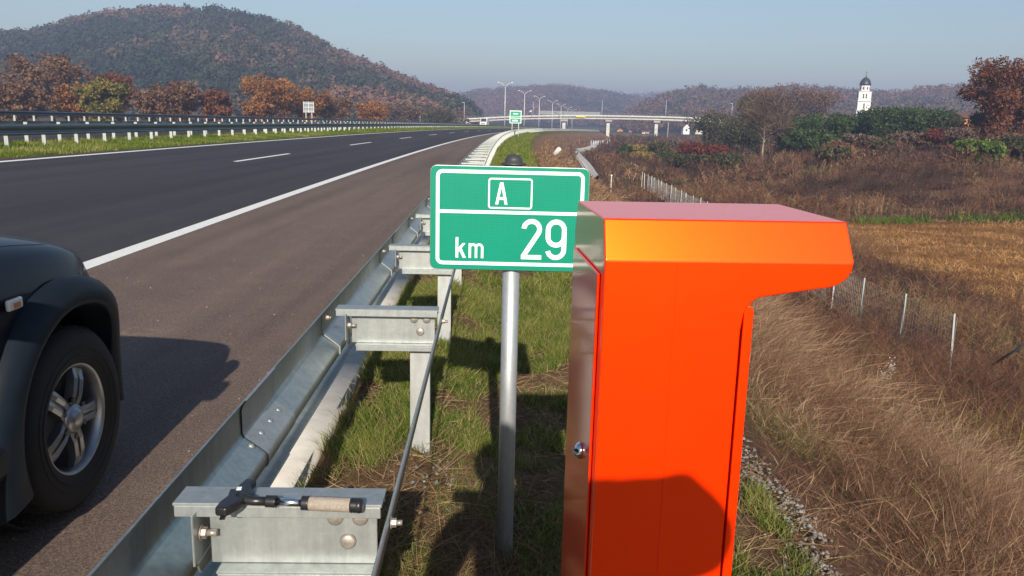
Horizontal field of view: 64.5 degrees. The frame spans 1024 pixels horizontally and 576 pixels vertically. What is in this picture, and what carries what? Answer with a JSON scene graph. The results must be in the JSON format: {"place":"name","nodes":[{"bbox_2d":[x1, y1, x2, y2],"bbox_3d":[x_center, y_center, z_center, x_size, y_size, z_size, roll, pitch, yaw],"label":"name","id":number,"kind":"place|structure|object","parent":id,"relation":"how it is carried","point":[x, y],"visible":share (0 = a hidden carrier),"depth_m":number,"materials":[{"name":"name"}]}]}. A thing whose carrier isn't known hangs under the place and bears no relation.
{"place":"outdoors","nodes":[
{"label":"outdoors","id":0,"kind":"place"},
{"bbox_2d":[0,20,1023,575],"bbox_3d":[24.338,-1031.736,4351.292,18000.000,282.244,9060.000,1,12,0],"label":"terrain","id":1,"kind":"structure","parent":0,"point":[752,434],"depth_m":8.67,"materials":[{"name":"soil"}]},
{"bbox_2d":[0,79,36,120],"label":"deciduous tree","id":2,"kind":"object","parent":1,"relation":"on","point":[6,98],"visible":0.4,"depth_m":144.28,"materials":[{"name":"brown plant"}]},
{"bbox_2d":[0,83,60,120],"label":"deciduous tree","id":3,"kind":"object","parent":1,"relation":"on","point":[24,102],"visible":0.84,"depth_m":145.37,"materials":[{"name":"brown plant"}]},
{"bbox_2d":[0,50,92,120],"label":"deciduous tree","id":4,"kind":"object","parent":1,"relation":"on","point":[60,70],"visible":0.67,"depth_m":157.68,"materials":[{"name":"brown plant"}]},
{"bbox_2d":[44,81,98,120],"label":"deciduous tree","id":5,"kind":"object","parent":1,"relation":"on","point":[63,94],"visible":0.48,"depth_m":154.14,"materials":[{"name":"brown plant"}]},
{"bbox_2d":[70,77,132,120],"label":"deciduous tree","id":6,"kind":"object","parent":1,"relation":"on","point":[93,94],"visible":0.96,"depth_m":144.96,"materials":[{"name":"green plant"}]},
{"bbox_2d":[86,69,139,120],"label":"deciduous tree","id":7,"kind":"object","parent":1,"relation":"on","point":[112,77],"visible":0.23,"depth_m":165.15,"materials":[{"name":"brown plant"}]},
{"bbox_2d":[127,83,167,120],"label":"deciduous tree","id":8,"kind":"object","parent":1,"relation":"on","point":[148,106],"visible":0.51,"depth_m":159.79,"materials":[{"name":"brown plant"}]},
{"bbox_2d":[147,80,203,120],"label":"deciduous tree","id":9,"kind":"object","parent":1,"relation":"on","point":[176,98],"visible":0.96,"depth_m":154.52,"materials":[{"name":"brown plant"}]},
{"bbox_2d":[198,87,234,121],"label":"deciduous tree","id":10,"kind":"object","parent":1,"relation":"on","point":[221,101],"visible":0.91,"depth_m":160.07,"materials":[{"name":"brown plant"}]},
{"bbox_2d":[0,2,484,123],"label":"hill forest","id":11,"kind":"object","parent":1,"relation":"on","point":[154,34],"visible":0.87,"depth_m":480.68,"materials":[{"name":"green plant"}]},
{"bbox_2d":[0,110,489,124],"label":"guardrail","id":12,"kind":"object","parent":1,"relation":"on","point":[52,114],"visible":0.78,"depth_m":68.89,"materials":[{"name":"grey metal"}]},
{"bbox_2d":[240,97,273,121],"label":"deciduous tree","id":13,"kind":"object","parent":1,"relation":"on","point":[255,108],"visible":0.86,"depth_m":179.16,"materials":[{"name":"brown plant"}]},
{"bbox_2d":[0,126,530,158],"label":"median grass","id":14,"kind":"structure","parent":1,"relation":"on","point":[81,145],"depth_m":32.96,"materials":[{"name":"green plant"}]},
{"bbox_2d":[0,121,531,142],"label":"guardrail","id":15,"kind":"object","parent":1,"relation":"on","point":[103,122],"visible":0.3,"depth_m":35.92,"materials":[{"name":"grey metal"}]},
{"bbox_2d":[0,123,541,146],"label":"guardrail","id":16,"kind":"object","parent":1,"relation":"on","point":[8,130],"visible":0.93,"depth_m":34.56,"materials":[{"name":"grey metal"}]},
{"bbox_2d":[238,72,306,121],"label":"deciduous tree","id":17,"kind":"object","parent":1,"relation":"on","point":[283,89],"visible":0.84,"depth_m":183.07,"materials":[{"name":"orange plant"}]},
{"bbox_2d":[303,101,313,112],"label":"road sign","id":18,"kind":"object","parent":1,"relation":"on","point":[308,107],"visible":0.86,"depth_m":115.29,"materials":[{"name":"grey metal"}]},
{"bbox_2d":[288,86,332,121],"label":"deciduous tree","id":19,"kind":"object","parent":1,"relation":"on","point":[321,100],"visible":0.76,"depth_m":194.08,"materials":[{"name":"brown plant"}]},
{"bbox_2d":[0,126,627,141],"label":"carriageway","id":20,"kind":"structure","parent":1,"relation":"on","point":[49,137],"depth_m":37.33,"materials":[{"name":"grey asphalt"}]},
{"bbox_2d":[480,118,488,124],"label":"white van","id":21,"kind":"object","parent":20,"relation":"on","point":[484,121],"visible":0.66,"depth_m":239.95,"materials":[{"name":"paint"}]},
{"bbox_2d":[0,130,639,575],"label":"hard shoulder","id":22,"kind":"object","parent":1,"relation":"on","point":[208,338],"visible":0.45,"depth_m":6.58},
{"bbox_2d":[0,234,123,531],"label":"parked suv","id":23,"kind":"object","parent":22,"relation":"on","point":[61,391],"visible":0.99,"depth_m":3.14,"materials":[{"name":"black paint"}]},
{"bbox_2d":[13,198,410,539],"bbox_3d":[-3.043,-0.276,8.818,3.203,0.155,14.443,1,12,-1],"label":"road grit","id":24,"kind":"object","parent":22,"relation":"on","point":[230,333],"visible":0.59,"depth_m":7.86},
{"bbox_2d":[0,128,641,261],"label":"carriageway","id":25,"kind":"structure","parent":1,"relation":"on","point":[86,207],"depth_m":16.94,"materials":[{"name":"grey asphalt"}]},
{"bbox_2d":[0,128,514,268],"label":"road markings","id":26,"kind":"object","parent":25,"relation":"on","point":[94,262],"visible":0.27,"depth_m":13.09,"materials":[{"name":"paint"}]},
{"bbox_2d":[314,96,355,121],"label":"deciduous tree","id":27,"kind":"object","parent":1,"relation":"on","point":[341,112],"visible":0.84,"depth_m":204.19,"materials":[{"name":"brown plant"}]},
{"bbox_2d":[87,128,600,575],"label":"guardrail","id":28,"kind":"object","parent":1,"relation":"on","point":[178,527],"visible":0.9,"depth_m":2.43,"materials":[{"name":"metal"}]},
{"bbox_2d":[215,479,363,519],"bbox_3d":[-0.509,0.491,1.886,0.335,0.036,0.172,1,12,0],"label":"ice scraper","id":29,"kind":"object","parent":28,"relation":"on","point":[240,496],"visible":1,"depth_m":1.86,"materials":[{"name":"black plastic"},{"name":"cork"},{"name":"bright aluminium"}]},
{"bbox_2d":[355,101,389,122],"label":"deciduous tree","id":30,"kind":"object","parent":1,"relation":"on","point":[367,110],"visible":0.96,"depth_m":223.26,"materials":[{"name":"brown plant"}]},
{"bbox_2d":[215,131,539,575],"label":"kerb strip","id":31,"kind":"object","parent":1,"relation":"on","point":[303,450],"visible":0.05,"depth_m":4.50,"materials":[{"name":"concrete"}]},
{"bbox_2d":[388,102,435,122],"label":"deciduous tree","id":32,"kind":"object","parent":1,"relation":"on","point":[408,113],"visible":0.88,"depth_m":252.79,"materials":[{"name":"brown plant"}]},
{"bbox_2d":[420,106,454,123],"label":"deciduous tree","id":33,"kind":"object","parent":1,"relation":"on","point":[446,117],"visible":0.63,"depth_m":281.80,"materials":[{"name":"green plant"}]},
{"bbox_2d":[408,459,546,526],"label":"pebbles","id":34,"kind":"object","parent":1,"relation":"on","point":[415,467],"visible":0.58,"depth_m":3.81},
{"bbox_2d":[498,82,512,125],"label":"street lamp","id":35,"kind":"object","parent":1,"relation":"on","point":[505,99],"visible":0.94,"depth_m":238.62,"materials":[{"name":"grey metal"}]},
{"bbox_2d":[430,154,589,560],"bbox_3d":[-0.028,0.484,3.210,0.588,2.005,0.097,1,12,0],"label":"kilometre sign","id":36,"kind":"object","parent":1,"relation":"on","point":[512,218],"visible":0.95,"depth_m":3.02,"materials":[{"name":"metal"}]},
{"bbox_2d":[510,111,520,136],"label":"direction sign","id":37,"kind":"object","parent":1,"relation":"on","point":[515,116],"visible":0.86,"depth_m":94.89,"materials":[{"name":"green metal"}]},
{"bbox_2d":[518,90,528,118],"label":"street lamp","id":38,"kind":"object","parent":1,"relation":"on","point":[524,103],"visible":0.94,"depth_m":278.81,"materials":[{"name":"grey metal"}]},
{"bbox_2d":[458,83,653,125],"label":"distant forest","id":39,"kind":"object","parent":1,"relation":"on","point":[579,96],"visible":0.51,"depth_m":1233.61,"materials":[{"name":"plant"}]},
{"bbox_2d":[553,147,560,155],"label":"drain pipe","id":40,"kind":"object","parent":1,"relation":"on","point":[557,151],"visible":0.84,"depth_m":83.39,"materials":[{"name":"white plastic"}]},
{"bbox_2d":[289,269,879,575],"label":"dry straw","id":41,"kind":"object","parent":1,"relation":"on","point":[510,570],"visible":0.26,"depth_m":3.63,"materials":[{"name":"beige plant"}]},
{"bbox_2d":[575,140,603,179],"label":"drainage channel","id":42,"kind":"object","parent":1,"relation":"on","point":[586,164],"visible":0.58,"depth_m":143.21,"materials":[{"name":"white concrete"}]},
{"bbox_2d":[463,111,721,136],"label":"road bridge","id":43,"kind":"structure","parent":1,"relation":"on","point":[548,115],"depth_m":391.59,"materials":[{"name":"white concrete"}]},
{"bbox_2d":[616,144,633,158],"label":"bush","id":44,"kind":"object","parent":1,"relation":"on","point":[624,147],"visible":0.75,"depth_m":166.96,"materials":[{"name":"green plant"}]},
{"bbox_2d":[627,144,649,151],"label":"bush","id":45,"kind":"object","parent":1,"relation":"on","point":[637,148],"visible":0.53,"depth_m":185.23,"materials":[{"name":"yellow plant"}]},
{"bbox_2d":[630,151,654,159],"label":"bush","id":46,"kind":"object","parent":1,"relation":"on","point":[650,154],"visible":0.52,"depth_m":161.36,"materials":[{"name":"yellow plant"}]},
{"bbox_2d":[646,141,677,153],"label":"bush","id":47,"kind":"object","parent":1,"relation":"on","point":[659,147],"visible":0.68,"depth_m":171.00,"materials":[{"name":"green plant"}]},
{"bbox_2d":[630,91,701,99],"bbox_3d":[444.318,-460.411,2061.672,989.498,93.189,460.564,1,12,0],"label":"distant forest","id":48,"kind":"object","parent":1,"relation":"on","point":[650,95],"visible":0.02,"depth_m":2160.24,"materials":[{"name":"plant"}]},
{"bbox_2d":[657,151,679,164],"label":"bush","id":49,"kind":"object","parent":1,"relation":"on","point":[663,155],"visible":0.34,"depth_m":147.85,"materials":[{"name":"green plant"}]},
{"bbox_2d":[662,138,697,147],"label":"bush","id":50,"kind":"object","parent":1,"relation":"on","point":[675,141],"visible":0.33,"depth_m":224.45,"materials":[{"name":"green plant"}]},
{"bbox_2d":[680,123,689,133],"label":"village house","id":51,"kind":"structure","parent":1,"relation":"on","point":[684,127],"depth_m":508.25,"materials":[{"name":"white paint"}]},
{"bbox_2d":[665,153,707,168],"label":"bush","id":52,"kind":"object","parent":1,"relation":"on","point":[677,160],"visible":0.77,"depth_m":131.60,"materials":[{"name":"green plant"}]},
{"bbox_2d":[675,141,728,161],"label":"bush","id":53,"kind":"object","parent":1,"relation":"on","point":[697,148],"visible":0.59,"depth_m":145.29,"materials":[{"name":"red plant"}]},
{"bbox_2d":[561,201,853,575],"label":"emergency call box","id":54,"kind":"object","parent":1,"relation":"on","point":[665,295],"visible":1,"depth_m":1.54,"materials":[{"name":"orange paint"}]},
{"bbox_2d":[561,247,599,575],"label":"door","id":55,"kind":"structure","parent":54,"relation":"in","point":[585,278],"depth_m":1.70,"materials":[{"name":"orange paint"}]},
{"bbox_2d":[681,108,756,148],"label":"bush","id":56,"kind":"object","parent":1,"relation":"on","point":[711,130],"visible":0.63,"depth_m":184.65,"materials":[{"name":"green plant"}]},
{"bbox_2d":[696,151,752,169],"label":"bush","id":57,"kind":"object","parent":1,"relation":"on","point":[726,159],"visible":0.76,"depth_m":126.80,"materials":[{"name":"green plant"}]},
{"bbox_2d":[723,117,771,154],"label":"bush","id":58,"kind":"object","parent":1,"relation":"on","point":[739,135],"visible":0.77,"depth_m":169.96,"materials":[{"name":"green plant"}]},
{"bbox_2d":[736,95,766,129],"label":"deciduous tree","id":59,"kind":"object","parent":1,"relation":"on","point":[745,103],"visible":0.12,"depth_m":242.57,"materials":[{"name":"brown plant"}]},
{"bbox_2d":[734,85,778,120],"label":"deciduous tree","id":60,"kind":"object","parent":1,"relation":"on","point":[752,91],"visible":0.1,"depth_m":262.76,"materials":[{"name":"brown plant"}]},
{"bbox_2d":[728,87,801,159],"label":"bare tree","id":61,"kind":"object","parent":1,"relation":"on","point":[769,118],"visible":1,"depth_m":143.49,"materials":[{"name":"brown plant"}]},
{"bbox_2d":[532,134,1023,575],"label":"slope grass","id":62,"kind":"structure","parent":1,"relation":"on","point":[841,393],"depth_m":6.29,"materials":[{"name":"beige plant"}]},
{"bbox_2d":[762,82,807,117],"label":"deciduous tree","id":63,"kind":"object","parent":1,"relation":"on","point":[789,97],"visible":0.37,"depth_m":269.80,"materials":[{"name":"brown plant"}]},
{"bbox_2d":[766,111,821,154],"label":"bush","id":64,"kind":"object","parent":1,"relation":"on","point":[791,130],"visible":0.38,"depth_m":146.14,"materials":[{"name":"green plant"}]},
{"bbox_2d":[570,123,1023,527],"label":"valley weeds","id":65,"kind":"object","parent":1,"relation":"on","point":[978,381],"visible":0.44,"depth_m":29.24,"materials":[{"name":"brown plant"}]},
{"bbox_2d":[781,127,840,156],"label":"bush","id":66,"kind":"object","parent":1,"relation":"on","point":[807,139],"visible":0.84,"depth_m":135.93,"materials":[{"name":"green plant"}]},
{"bbox_2d":[605,125,1023,216],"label":"scrub","id":67,"kind":"object","parent":1,"relation":"on","point":[672,173],"visible":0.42,"depth_m":89.75,"materials":[{"name":"brown plant"}]},
{"bbox_2d":[786,84,844,118],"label":"deciduous tree","id":68,"kind":"object","parent":1,"relation":"on","point":[824,102],"visible":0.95,"depth_m":265.74,"materials":[{"name":"brown plant"}]},
{"bbox_2d":[611,82,1021,130],"bbox_3d":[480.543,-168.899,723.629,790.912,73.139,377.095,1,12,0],"label":"valley forest","id":69,"kind":"object","parent":1,"relation":"on","point":[903,98],"visible":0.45,"depth_m":726.89,"materials":[{"name":"green plant"}]},
{"bbox_2d":[795,112,859,143],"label":"bush","id":70,"kind":"object","parent":1,"relation":"on","point":[841,125],"visible":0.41,"depth_m":145.93,"materials":[{"name":"green plant"}]},
{"bbox_2d":[811,145,852,163],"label":"bush","id":71,"kind":"object","parent":1,"relation":"on","point":[836,151],"visible":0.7,"depth_m":109.29,"materials":[{"name":"green plant"}]},
{"bbox_2d":[641,172,1023,371],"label":"wire fence","id":72,"kind":"object","parent":1,"relation":"on","point":[904,305],"visible":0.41,"depth_m":26.80,"materials":[{"name":"grey metal"}]},
{"bbox_2d":[826,139,852,148],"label":"bush","id":73,"kind":"object","parent":1,"relation":"on","point":[842,143],"visible":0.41,"depth_m":121.54,"materials":[{"name":"red plant"}]},
{"bbox_2d":[823,111,867,140],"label":"bush","id":74,"kind":"object","parent":1,"relation":"on","point":[858,131],"visible":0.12,"depth_m":153.22,"materials":[{"name":"green plant"}]},
{"bbox_2d":[842,132,879,154],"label":"bush","id":75,"kind":"object","parent":1,"relation":"on","point":[860,139],"visible":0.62,"depth_m":121.00,"materials":[{"name":"brown plant"}]},
{"bbox_2d":[854,71,872,113],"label":"church tower","id":76,"kind":"structure","parent":1,"relation":"on","point":[864,94],"depth_m":386.29,"materials":[{"name":"white paint"}]},
{"bbox_2d":[867,138,898,154],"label":"bush","id":77,"kind":"object","parent":1,"relation":"on","point":[876,142],"visible":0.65,"depth_m":117.30,"materials":[{"name":"green plant"}]},
{"bbox_2d":[880,357,894,410],"bbox_3d":[6.968,1.843,15.161,0.334,1.147,0.174,0,12,-7],"label":"dried plant","id":78,"kind":"object","parent":1,"relation":"on","point":[889,372],"visible":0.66,"depth_m":15.10,"materials":[{"name":"brown plant"}]},
{"bbox_2d":[852,105,928,138],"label":"bush","id":79,"kind":"object","parent":1,"relation":"on","point":[883,122],"visible":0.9,"depth_m":143.66,"materials":[{"name":"green plant"}]},
{"bbox_2d":[886,130,924,151],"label":"bush","id":80,"kind":"object","parent":1,"relation":"on","point":[907,135],"visible":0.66,"depth_m":118.69,"materials":[{"name":"brown plant"}]},
{"bbox_2d":[916,135,933,149],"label":"bush","id":81,"kind":"object","parent":1,"relation":"on","point":[922,140],"visible":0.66,"depth_m":116.85,"materials":[{"name":"brown plant"}]},
{"bbox_2d":[895,106,961,131],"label":"bush","id":82,"kind":"object","parent":1,"relation":"on","point":[935,114],"visible":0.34,"depth_m":144.51,"materials":[{"name":"green plant"}]},
{"bbox_2d":[840,217,1023,309],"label":"field stubble","id":83,"kind":"object","parent":1,"relation":"on","point":[1011,284],"visible":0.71,"depth_m":47.99,"materials":[{"name":"beige plant"}]},
{"bbox_2d":[845,206,1023,225],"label":"field edge grass","id":84,"kind":"structure","parent":1,"relation":"on","point":[904,219],"depth_m":60.57,"materials":[{"name":"green plant"}]},
{"bbox_2d":[922,128,948,147],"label":"bush","id":85,"kind":"object","parent":1,"relation":"on","point":[935,134],"visible":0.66,"depth_m":115.32,"materials":[{"name":"red plant"}]},
{"bbox_2d":[921,115,964,130],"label":"bush","id":86,"kind":"object","parent":1,"relation":"on","point":[958,120],"visible":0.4,"depth_m":143.87,"materials":[{"name":"green plant"}]},
{"bbox_2d":[942,126,980,147],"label":"bush","id":87,"kind":"object","parent":1,"relation":"on","point":[951,134],"visible":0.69,"depth_m":109.06,"materials":[{"name":"brown plant"}]},
{"bbox_2d":[952,112,973,125],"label":"village house","id":88,"kind":"structure","parent":1,"relation":"on","point":[965,116],"depth_m":159.20,"materials":[{"name":"brown tile"}]},
{"bbox_2d":[910,370,1023,479],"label":"reed clump","id":89,"kind":"object","parent":1,"relation":"on","point":[994,424],"visible":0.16,"depth_m":13.77,"materials":[{"name":"brown plant"}]},
{"bbox_2d":[954,138,980,158],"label":"bush","id":90,"kind":"object","parent":1,"relation":"on","point":[960,144],"visible":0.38,"depth_m":93.51,"materials":[{"name":"green plant"}]},
{"bbox_2d":[957,111,994,139],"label":"bush","id":91,"kind":"object","parent":1,"relation":"on","point":[974,117],"visible":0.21,"depth_m":116.42,"materials":[{"name":"plant"}]},
{"bbox_2d":[965,138,1007,163],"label":"bush","id":92,"kind":"object","parent":1,"relation":"on","point":[991,148],"visible":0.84,"depth_m":89.54,"materials":[{"name":"green plant"}]},
{"bbox_2d":[954,55,1023,137],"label":"deciduous tree","id":93,"kind":"object","parent":1,"relation":"on","point":[999,104],"visible":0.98,"depth_m":110.74,"materials":[{"name":"brown plant"}]},
{"bbox_2d":[984,130,1020,140],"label":"bush","id":94,"kind":"object","parent":1,"relation":"on","point":[997,135],"visible":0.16,"depth_m":97.86,"materials":[{"name":"brown plant"}]},
{"bbox_2d":[992,134,1023,158],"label":"bush","id":95,"kind":"object","parent":1,"relation":"on","point":[1014,145],"visible":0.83,"depth_m":92.87,"materials":[{"name":"green plant"}]},
{"bbox_2d":[0,0,1023,101],"label":"sky","id":96,"kind":"structure","parent":0,"point":[625,46],"materials":[{"name":"blue"}]},
{"bbox_2d":[290,131,826,575],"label":"berm grass","id":97,"kind":"structure","parent":0,"point":[517,145],"depth_m":4.92,"materials":[{"name":"green plant"}]},
{"bbox_2d":[740,433,841,575],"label":"gravel","id":98,"kind":"structure","parent":0,"point":[821,536],"depth_m":3.82,"materials":[{"name":"grey gravel"}]}
]}

